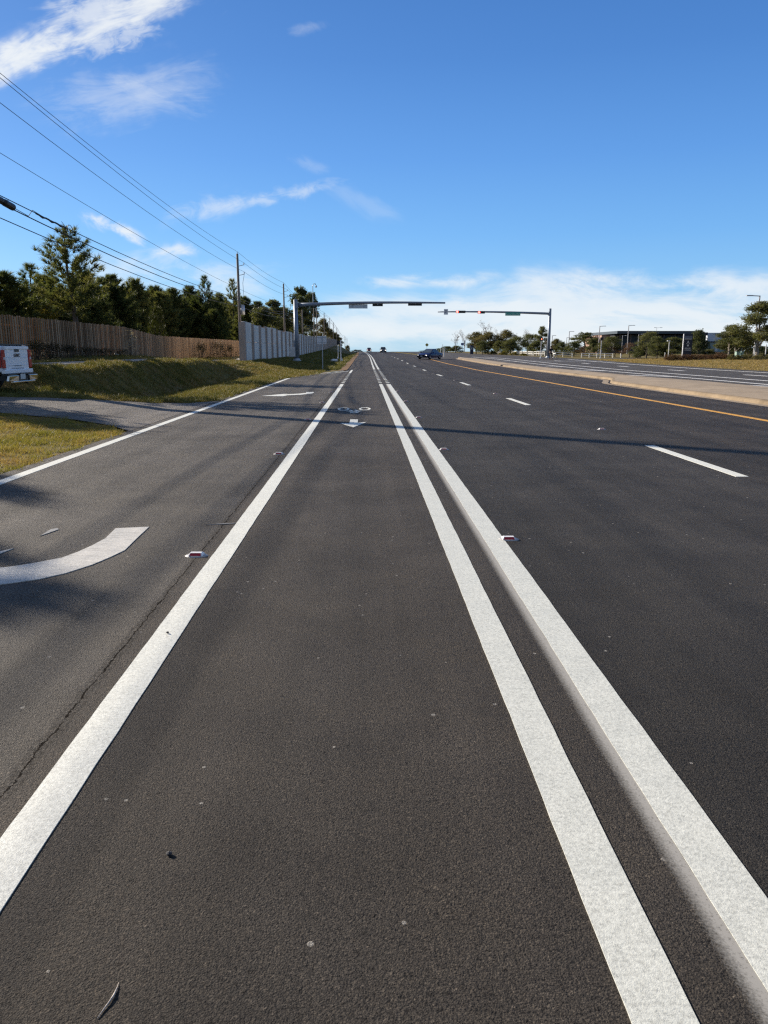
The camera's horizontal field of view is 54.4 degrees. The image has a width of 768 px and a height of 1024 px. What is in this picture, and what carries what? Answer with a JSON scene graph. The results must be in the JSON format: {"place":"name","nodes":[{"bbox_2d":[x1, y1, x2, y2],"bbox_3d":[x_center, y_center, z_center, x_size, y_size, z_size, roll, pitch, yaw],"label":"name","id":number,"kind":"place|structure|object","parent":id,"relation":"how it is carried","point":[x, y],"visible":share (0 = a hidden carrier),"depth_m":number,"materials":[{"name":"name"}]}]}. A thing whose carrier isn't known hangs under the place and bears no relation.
{"place":"outdoors","nodes":[
{"label":"outdoors","id":0,"kind":"place"},
{"bbox_2d":[0,397,215,430],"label":"driveway","id":1,"kind":"structure","parent":0,"point":[128,415],"depth_m":18.19,"materials":[{"name":"concrete"}]},
{"bbox_2d":[32,359,216,364],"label":"sidewalk","id":2,"kind":"structure","parent":0,"point":[75,362],"depth_m":31.79,"materials":[{"name":"concrete"}]},
{"bbox_2d":[245,349,355,369],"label":"grass","id":3,"kind":"structure","parent":0,"point":[338,364],"depth_m":85.91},
{"bbox_2d":[0,352,767,1023],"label":"road","id":4,"kind":"structure","parent":0,"point":[312,772],"depth_m":3.28,"materials":[{"name":"asphalt"}]},
{"bbox_2d":[0,527,148,584],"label":"road marking","id":5,"kind":"object","parent":4,"relation":"on","point":[115,541],"visible":1,"depth_m":5.41,"materials":[{"name":"paint"}]},
{"bbox_2d":[0,379,286,484],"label":"road marking","id":6,"kind":"object","parent":4,"relation":"on","point":[24,473],"visible":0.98,"depth_m":11.98,"materials":[{"name":"paint"}]},
{"bbox_2d":[0,384,343,911],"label":"road marking","id":7,"kind":"object","parent":4,"relation":"on","point":[29,830],"visible":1,"depth_m":3.08,"materials":[{"name":"paint"}]},
{"bbox_2d":[185,552,207,557],"bbox_3d":[-1.402,0.314,5.581,0.178,0.028,0.116,0,12,0],"label":"road reflector","id":8,"kind":"object","parent":4,"relation":"on","point":[196,554],"visible":1,"depth_m":5.55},
{"bbox_2d":[341,419,365,426],"bbox_3d":[-0.666,-1.878,15.763,0.491,0.006,1.689,2,12,11],"label":"road marking","id":9,"kind":"object","parent":4,"relation":"on","point":[353,423],"visible":1,"depth_m":15.63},
{"bbox_2d":[417,349,442,358],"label":"sedan","id":10,"kind":"object","parent":4,"relation":"on","point":[430,353],"visible":0.99,"depth_m":102.08,"materials":[{"name":"blue paint"}]},
{"bbox_2d":[379,384,699,1023],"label":"road marking","id":11,"kind":"object","parent":4,"relation":"on","point":[650,989],"visible":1,"depth_m":2.40,"materials":[{"name":"paint"}]},
{"bbox_2d":[448,359,638,387],"bbox_3d":[10.258,-13.450,68.470,1.750,0.341,77.000,0,12,-1],"label":"median bay","id":12,"kind":"object","parent":4,"relation":"on","point":[597,380],"visible":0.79,"depth_m":49.84,"materials":[{"name":"concrete"}]},
{"bbox_2d":[386,384,767,1023],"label":"road marking","id":13,"kind":"object","parent":4,"relation":"on","point":[736,895],"visible":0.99,"depth_m":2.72,"materials":[{"name":"paint"}]},
{"bbox_2d":[430,359,767,420],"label":"road marking","id":14,"kind":"object","parent":4,"relation":"on","point":[636,397],"visible":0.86,"depth_m":22.85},
{"bbox_2d":[455,358,767,406],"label":"gutter","id":15,"kind":"object","parent":4,"relation":"on","point":[605,381],"visible":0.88,"depth_m":27.91,"materials":[{"name":"concrete"}]},
{"bbox_2d":[645,445,748,476],"bbox_3d":[4.318,-0.752,10.561,0.155,0.004,3.050,0,12,-1],"label":"road marking","id":16,"kind":"object","parent":4,"relation":"on","point":[730,472],"visible":1,"depth_m":10.21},
{"bbox_2d":[0,346,767,473],"bbox_3d":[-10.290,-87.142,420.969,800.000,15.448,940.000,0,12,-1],"label":"ground","id":17,"kind":"structure","parent":0,"point":[343,350],"depth_m":32.86,"materials":[{"name":"green plant"}]},
{"bbox_2d":[0,344,37,386],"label":"pickup truck","id":18,"kind":"object","parent":17,"relation":"on","point":[16,359],"visible":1,"depth_m":22.49,"materials":[{"name":"white paint"}]},
{"bbox_2d":[0,269,52,343],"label":"pine tree","id":19,"kind":"object","parent":17,"relation":"on","point":[12,295],"visible":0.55,"depth_m":40.85,"materials":[{"name":"green plant"}]},
{"bbox_2d":[16,261,56,344],"bbox_3d":[-21.239,-12.205,45.353,3.204,5.864,3.102,11,16,42],"label":"pine tree","id":20,"kind":"object","parent":17,"relation":"on","point":[29,267],"visible":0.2,"depth_m":44.77,"materials":[{"name":"green plant"}]},
{"bbox_2d":[26,338,54,359],"bbox_3d":[-15.584,-7.255,33.460,1.537,1.040,1.284,7,14,29],"label":"weed shrub","id":21,"kind":"object","parent":17,"relation":"on","point":[32,347],"visible":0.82,"depth_m":33.46,"materials":[{"name":"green plant"}]},
{"bbox_2d":[28,303,60,341],"bbox_3d":[-19.747,-10.430,43.220,1.950,3.499,2.455,7,14,28],"label":"broadleaf tree","id":22,"kind":"object","parent":17,"relation":"on","point":[47,308],"visible":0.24,"depth_m":42.96,"materials":[{"name":"green plant"}]},
{"bbox_2d":[35,341,67,358],"bbox_3d":[-15.620,-7.568,35.089,1.427,0.944,1.708,-5,13,-23],"label":"weed shrub","id":23,"kind":"object","parent":17,"relation":"on","point":[52,348],"visible":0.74,"depth_m":34.99,"materials":[{"name":"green plant"}]},
{"bbox_2d":[28,272,76,352],"bbox_3d":[-24.368,-14.059,54.080,4.568,6.452,5.201,-7,14,-28],"label":"pine tree","id":24,"kind":"object","parent":17,"relation":"on","point":[64,318],"visible":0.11,"depth_m":53.56,"materials":[{"name":"green plant"}]},
{"bbox_2d":[54,343,85,357],"bbox_3d":[-15.694,-7.982,37.197,1.708,0.842,1.427,4,13,16],"label":"weed shrub","id":25,"kind":"object","parent":17,"relation":"on","point":[71,349],"visible":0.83,"depth_m":37.18,"materials":[{"name":"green plant"}]},
{"bbox_2d":[28,224,119,354],"bbox_3d":[-16.933,-12.037,41.312,4.791,7.494,4.949,2,12,8],"label":"pine tree","id":26,"kind":"object","parent":17,"relation":"on","point":[72,300],"visible":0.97,"depth_m":40.47,"materials":[{"name":"green plant"}]},
{"bbox_2d":[75,346,104,357],"bbox_3d":[-15.766,-8.481,39.721,1.879,0.726,1.570,9,15,35],"label":"weed shrub","id":27,"kind":"object","parent":17,"relation":"on","point":[85,349],"visible":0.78,"depth_m":39.61,"materials":[{"name":"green plant"}]},
{"bbox_2d":[0,395,180,472],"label":"grass","id":28,"kind":"structure","parent":17,"relation":"on","point":[103,431],"depth_m":13.14,"materials":[{"name":"plant"}]},
{"bbox_2d":[64,269,121,341],"bbox_3d":[-24.540,-16.185,61.420,5.302,7.840,5.700,3,13,15],"label":"pine tree","id":29,"kind":"object","parent":17,"relation":"on","point":[101,309],"visible":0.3,"depth_m":60.57,"materials":[{"name":"green plant"}]},
{"bbox_2d":[92,347,115,356],"bbox_3d":[-15.821,-9.008,42.270,1.427,0.667,1.708,0,12,1],"label":"weed shrub","id":30,"kind":"object","parent":17,"relation":"on","point":[103,352],"visible":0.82,"depth_m":42.19,"materials":[{"name":"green plant"}]},
{"bbox_2d":[0,314,238,358],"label":"wooden fence","id":31,"kind":"object","parent":17,"relation":"on","point":[103,336],"visible":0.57,"depth_m":44.17,"materials":[{"name":"wood"}]},
{"bbox_2d":[95,273,145,330],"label":"pine tree","id":32,"kind":"object","parent":17,"relation":"on","point":[122,306],"visible":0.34,"depth_m":75.16,"materials":[{"name":"green plant"}]},
{"bbox_2d":[124,275,156,332],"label":"pine tree","id":33,"kind":"object","parent":17,"relation":"on","point":[137,286],"visible":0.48,"depth_m":82.97,"materials":[{"name":"green plant"}]},
{"bbox_2d":[0,355,291,402],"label":"grass","id":34,"kind":"structure","parent":17,"relation":"on","point":[208,393],"depth_m":28.62,"materials":[{"name":"plant"}]},
{"bbox_2d":[146,304,168,335],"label":"cedar tree","id":35,"kind":"object","parent":17,"relation":"on","point":[155,320],"visible":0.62,"depth_m":65.69,"materials":[{"name":"green plant"}]},
{"bbox_2d":[146,283,178,332],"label":"pine tree","id":36,"kind":"object","parent":17,"relation":"on","point":[155,287],"visible":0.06,"depth_m":104.37,"materials":[{"name":"green plant"}]},
{"bbox_2d":[148,290,186,336],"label":"pine tree","id":37,"kind":"object","parent":17,"relation":"on","point":[159,299],"visible":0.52,"depth_m":101.97,"materials":[{"name":"green plant"}]},
{"bbox_2d":[166,287,197,337],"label":"pine tree","id":38,"kind":"object","parent":17,"relation":"on","point":[178,303],"visible":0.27,"depth_m":115.94,"materials":[{"name":"green plant"}]},
{"bbox_2d":[177,284,198,301],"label":"pine tree","id":39,"kind":"object","parent":17,"relation":"on","point":[188,290],"visible":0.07,"depth_m":126.12,"materials":[{"name":"green plant"}]},
{"bbox_2d":[183,295,201,337],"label":"pine tree","id":40,"kind":"object","parent":17,"relation":"on","point":[194,326],"visible":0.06,"depth_m":120.02,"materials":[{"name":"green plant"}]},
{"bbox_2d":[186,294,204,337],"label":"pine tree","id":41,"kind":"object","parent":17,"relation":"on","point":[194,302],"visible":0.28,"depth_m":121.83,"materials":[{"name":"green plant"}]},
{"bbox_2d":[68,354,334,387],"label":"grass","id":42,"kind":"structure","parent":17,"relation":"on","point":[292,371],"depth_m":50.22,"materials":[{"name":"plant"}]},
{"bbox_2d":[193,342,210,357],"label":"weed shrub","id":43,"kind":"object","parent":17,"relation":"on","point":[198,346],"visible":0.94,"depth_m":66.89,"materials":[{"name":"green plant"}]},
{"bbox_2d":[194,274,217,331],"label":"pine tree","id":44,"kind":"object","parent":17,"relation":"on","point":[205,306],"visible":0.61,"depth_m":120.81,"materials":[{"name":"green plant"}]},
{"bbox_2d":[195,308,232,339],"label":"tree","id":45,"kind":"object","parent":17,"relation":"on","point":[213,320],"visible":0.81,"depth_m":117.74,"materials":[{"name":"green plant"}]},
{"bbox_2d":[211,340,227,357],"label":"weed shrub","id":46,"kind":"object","parent":17,"relation":"on","point":[217,352],"visible":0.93,"depth_m":75.00,"materials":[{"name":"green plant"}]},
{"bbox_2d":[206,297,233,338],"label":"pine tree","id":47,"kind":"object","parent":17,"relation":"on","point":[222,310],"visible":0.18,"depth_m":131.74,"materials":[{"name":"green plant"}]},
{"bbox_2d":[222,278,242,324],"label":"pine tree","id":48,"kind":"object","parent":17,"relation":"on","point":[234,302],"visible":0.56,"depth_m":144.61,"materials":[{"name":"green plant"}]},
{"bbox_2d":[228,314,246,340],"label":"pine tree","id":49,"kind":"object","parent":17,"relation":"on","point":[235,334],"visible":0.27,"depth_m":141.80,"materials":[{"name":"green plant"}]},
{"bbox_2d":[236,252,244,321],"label":"utility pole","id":50,"kind":"object","parent":17,"relation":"on","point":[241,310],"visible":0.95,"depth_m":75.64,"materials":[{"name":"brown wood"}]},
{"bbox_2d":[0,195,314,325],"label":"power line","id":51,"kind":"object","parent":50,"relation":"attached to","point":[130,257],"visible":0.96,"depth_m":39.63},
{"bbox_2d":[0,197,15,210],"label":"splice case","id":52,"kind":"object","parent":51,"relation":"hanging from","point":[8,204],"visible":1,"depth_m":26.91,"materials":[{"name":"black plastic"}]},
{"bbox_2d":[16,209,72,235],"bbox_3d":[-13.705,-11.785,30.270,0.070,0.516,5.594,0,12,-1],"label":"cable coil","id":53,"kind":"object","parent":51,"relation":"hanging from","point":[64,226],"visible":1,"depth_m":30.73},
{"bbox_2d":[0,218,315,329],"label":"power line","id":54,"kind":"object","parent":50,"relation":"attached to","point":[118,267],"visible":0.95,"depth_m":36.83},
{"bbox_2d":[1,204,315,327],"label":"power line","id":55,"kind":"object","parent":50,"relation":"attached to","point":[132,264],"visible":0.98,"depth_m":39.03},
{"bbox_2d":[0,78,334,324],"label":"power line","id":56,"kind":"object","parent":50,"relation":"attached to","point":[119,174],"visible":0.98,"depth_m":34.84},
{"bbox_2d":[1,153,339,338],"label":"power line","id":57,"kind":"object","parent":50,"relation":"attached to","point":[126,228],"visible":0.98,"depth_m":38.12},
{"bbox_2d":[0,73,341,334],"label":"power line","id":58,"kind":"object","parent":50,"relation":"attached to","point":[124,172],"visible":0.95,"depth_m":36.72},
{"bbox_2d":[1,103,345,339],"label":"power line","id":59,"kind":"object","parent":50,"relation":"attached to","point":[124,195],"visible":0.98,"depth_m":35.28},
{"bbox_2d":[234,295,258,322],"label":"pine tree","id":60,"kind":"object","parent":17,"relation":"on","point":[248,306],"visible":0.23,"depth_m":172.50,"materials":[{"name":"green plant"}]},
{"bbox_2d":[248,304,283,330],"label":"broadleaf tree","id":61,"kind":"object","parent":17,"relation":"on","point":[264,320],"visible":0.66,"depth_m":161.88,"materials":[{"name":"green plant"}]},
{"bbox_2d":[265,299,285,327],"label":"tall tree","id":62,"kind":"object","parent":17,"relation":"on","point":[275,307],"visible":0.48,"depth_m":177.19,"materials":[{"name":"green plant"}]},
{"bbox_2d":[270,306,293,332],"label":"broadleaf tree","id":63,"kind":"object","parent":17,"relation":"on","point":[288,323],"visible":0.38,"depth_m":188.26,"materials":[{"name":"green plant"}]},
{"bbox_2d":[238,321,336,360],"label":"concrete wall","id":64,"kind":"structure","parent":17,"relation":"on","point":[257,342],"depth_m":76.47,"materials":[{"name":"concrete"}]},
{"bbox_2d":[289,313,308,334],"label":"broadleaf tree","id":65,"kind":"object","parent":17,"relation":"on","point":[299,326],"visible":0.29,"depth_m":211.55,"materials":[{"name":"green plant"}]},
{"bbox_2d":[289,285,312,333],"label":"tall tree","id":66,"kind":"object","parent":17,"relation":"on","point":[302,292],"visible":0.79,"depth_m":214.36,"materials":[{"name":"green plant"}]},
{"bbox_2d":[301,314,319,336],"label":"broadleaf tree","id":67,"kind":"object","parent":17,"relation":"on","point":[309,323],"visible":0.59,"depth_m":225.99,"materials":[{"name":"green plant"}]},
{"bbox_2d":[305,289,319,331],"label":"tall tree","id":68,"kind":"object","parent":17,"relation":"on","point":[311,296],"visible":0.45,"depth_m":258.21,"materials":[{"name":"green plant"}]},
{"bbox_2d":[317,336,326,367],"bbox_3d":[-4.957,-12.545,59.607,0.760,2.930,0.086,0,12,-1],"label":"road sign","id":69,"kind":"object","parent":17,"relation":"on","point":[321,340],"visible":0.91,"depth_m":59.41,"materials":[{"name":"metal"}]},
{"bbox_2d":[315,318,333,337],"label":"broadleaf tree","id":70,"kind":"object","parent":17,"relation":"on","point":[321,328],"visible":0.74,"depth_m":264.66,"materials":[{"name":"green plant"}]},
{"bbox_2d":[289,284,444,360],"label":"signal mast","id":71,"kind":"object","parent":17,"relation":"on","point":[294,351],"visible":0.96,"depth_m":77.13,"materials":[{"name":"metal"}]},
{"bbox_2d":[349,304,367,308],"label":"street name sign","id":72,"kind":"object","parent":71,"relation":"attached to","point":[358,306],"visible":1,"depth_m":77.49,"materials":[{"name":"metal"}]},
{"bbox_2d":[464,331,481,353],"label":"broadleaf tree","id":73,"kind":"object","parent":17,"relation":"on","point":[475,335],"visible":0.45,"depth_m":194.59,"materials":[{"name":"green plant"}]},
{"bbox_2d":[475,340,490,353],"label":"broadleaf tree","id":74,"kind":"object","parent":17,"relation":"on","point":[482,346],"visible":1,"depth_m":175.53,"materials":[{"name":"green plant"}]},
{"bbox_2d":[474,332,501,349],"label":"broadleaf tree","id":75,"kind":"object","parent":17,"relation":"on","point":[491,337],"visible":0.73,"depth_m":189.43,"materials":[{"name":"green plant"}]},
{"bbox_2d":[438,308,551,357],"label":"signal mast","id":76,"kind":"object","parent":17,"relation":"on","point":[549,327],"visible":0.91,"depth_m":114.60,"materials":[{"name":"metal"}]},
{"bbox_2d":[492,341,504,352],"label":"broadleaf tree","id":77,"kind":"object","parent":17,"relation":"on","point":[497,347],"visible":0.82,"depth_m":171.00,"materials":[{"name":"green plant"}]},
{"bbox_2d":[496,329,519,342],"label":"broadleaf tree","id":78,"kind":"object","parent":17,"relation":"on","point":[506,334],"visible":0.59,"depth_m":190.02,"materials":[{"name":"green plant"}]},
{"bbox_2d":[500,338,520,352],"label":"broadleaf tree","id":79,"kind":"object","parent":17,"relation":"on","point":[510,345],"visible":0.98,"depth_m":167.83,"materials":[{"name":"green plant"}]},
{"bbox_2d":[509,336,529,350],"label":"broadleaf tree","id":80,"kind":"object","parent":17,"relation":"on","point":[523,344],"visible":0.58,"depth_m":174.03,"materials":[{"name":"green plant"}]},
{"bbox_2d":[521,334,536,348],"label":"broadleaf tree","id":81,"kind":"object","parent":17,"relation":"on","point":[530,337],"visible":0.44,"depth_m":185.83,"materials":[{"name":"green plant"}]},
{"bbox_2d":[526,341,546,354],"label":"broadleaf tree","id":82,"kind":"object","parent":17,"relation":"on","point":[534,346],"visible":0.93,"depth_m":156.34,"materials":[{"name":"green plant"}]},
{"bbox_2d":[533,326,547,342],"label":"spreading oak","id":83,"kind":"object","parent":17,"relation":"on","point":[541,330],"visible":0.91,"depth_m":180.38,"materials":[{"name":"green plant"}]},
{"bbox_2d":[498,351,620,357],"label":"rail fence","id":84,"kind":"object","parent":17,"relation":"on","point":[530,353],"visible":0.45,"depth_m":137.75,"materials":[{"name":"white plastic"}]},
{"bbox_2d":[561,341,584,355],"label":"broadleaf tree","id":85,"kind":"object","parent":17,"relation":"on","point":[574,347],"visible":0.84,"depth_m":161.90,"materials":[{"name":"green plant"}]},
{"bbox_2d":[570,332,598,349],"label":"spreading oak","id":86,"kind":"object","parent":17,"relation":"on","point":[585,336],"visible":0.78,"depth_m":205.09,"materials":[{"name":"green plant"}]},
{"bbox_2d":[584,339,597,356],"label":"broadleaf tree","id":87,"kind":"object","parent":17,"relation":"on","point":[592,344],"visible":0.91,"depth_m":152.01,"materials":[{"name":"green plant"}]},
{"bbox_2d":[594,336,621,356],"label":"broadleaf tree","id":88,"kind":"object","parent":17,"relation":"on","point":[610,340],"visible":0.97,"depth_m":146.69,"materials":[{"name":"green plant"}]},
{"bbox_2d":[458,358,767,404],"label":"kerb","id":89,"kind":"structure","parent":17,"relation":"on","point":[726,397],"depth_m":28.77,"materials":[{"name":"concrete"}]},
{"bbox_2d":[459,357,767,399],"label":"median","id":90,"kind":"object","parent":17,"relation":"on","point":[758,392],"visible":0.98,"depth_m":30.75,"materials":[{"name":"concrete"}]},
{"bbox_2d":[628,346,650,357],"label":"broadleaf tree","id":91,"kind":"object","parent":17,"relation":"on","point":[639,354],"visible":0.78,"depth_m":126.11,"materials":[{"name":"green plant"}]},
{"bbox_2d":[634,331,657,357],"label":"broadleaf tree","id":92,"kind":"object","parent":17,"relation":"on","point":[647,335],"visible":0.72,"depth_m":122.61,"materials":[{"name":"green plant"}]},
{"bbox_2d":[585,331,707,352],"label":"office building","id":93,"kind":"structure","parent":17,"relation":"on","point":[632,337],"depth_m":197.42,"materials":[{"name":"brick"}]},
{"bbox_2d":[644,336,666,357],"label":"broadleaf tree","id":94,"kind":"object","parent":17,"relation":"on","point":[657,339],"visible":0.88,"depth_m":117.83,"materials":[{"name":"green plant"}]},
{"bbox_2d":[655,337,682,356],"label":"upright oak","id":95,"kind":"object","parent":17,"relation":"on","point":[676,348],"visible":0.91,"depth_m":115.81,"materials":[{"name":"green plant"}]},
{"bbox_2d":[600,358,767,370],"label":"grass","id":96,"kind":"structure","parent":17,"relation":"on","point":[721,365],"depth_m":76.54,"materials":[{"name":"plant"}]},
{"bbox_2d":[682,334,692,356],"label":"sign tower","id":97,"kind":"structure","parent":17,"relation":"on","point":[687,344],"depth_m":102.24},
{"bbox_2d":[691,328,710,356],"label":"broadleaf tree","id":98,"kind":"object","parent":17,"relation":"on","point":[699,337],"visible":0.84,"depth_m":115.80,"materials":[{"name":"green plant"}]},
{"bbox_2d":[696,349,720,357],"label":"broadleaf tree","id":99,"kind":"object","parent":17,"relation":"on","point":[711,352],"visible":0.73,"depth_m":113.28,"materials":[{"name":"green plant"}]},
{"bbox_2d":[706,333,743,352],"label":"office building","id":100,"kind":"structure","parent":17,"relation":"on","point":[711,338],"depth_m":209.29,"materials":[{"name":"blue glass"}]},
{"bbox_2d":[713,324,743,353],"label":"upright oak","id":101,"kind":"object","parent":17,"relation":"on","point":[726,343],"visible":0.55,"depth_m":98.28,"materials":[{"name":"green plant"}]},
{"bbox_2d":[723,301,767,354],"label":"upright oak","id":102,"kind":"object","parent":17,"relation":"on","point":[755,318],"visible":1,"depth_m":90.42,"materials":[{"name":"green plant"}]},
{"bbox_2d":[738,331,763,354],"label":"broadleaf tree","id":103,"kind":"object","parent":17,"relation":"on","point":[747,349],"visible":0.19,"depth_m":106.27,"materials":[{"name":"green plant"}]},
{"bbox_2d":[0,0,767,351],"label":"sky","id":104,"kind":"structure","parent":0,"point":[594,163],"materials":[{"name":"blue"}]},
{"bbox_2d":[404,352,767,386],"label":"opposite road","id":105,"kind":"structure","parent":0,"point":[704,373],"depth_m":62.97,"materials":[{"name":"asphalt"}]},
{"bbox_2d":[478,357,767,384],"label":"road marking","id":106,"kind":"object","parent":105,"relation":"on","point":[648,374],"visible":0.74,"depth_m":47.70,"materials":[{"name":"white paint"}]},
{"bbox_2d":[491,357,766,380],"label":"road marking","id":107,"kind":"object","parent":105,"relation":"on","point":[646,371],"visible":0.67,"depth_m":52.03,"materials":[{"name":"white paint"}]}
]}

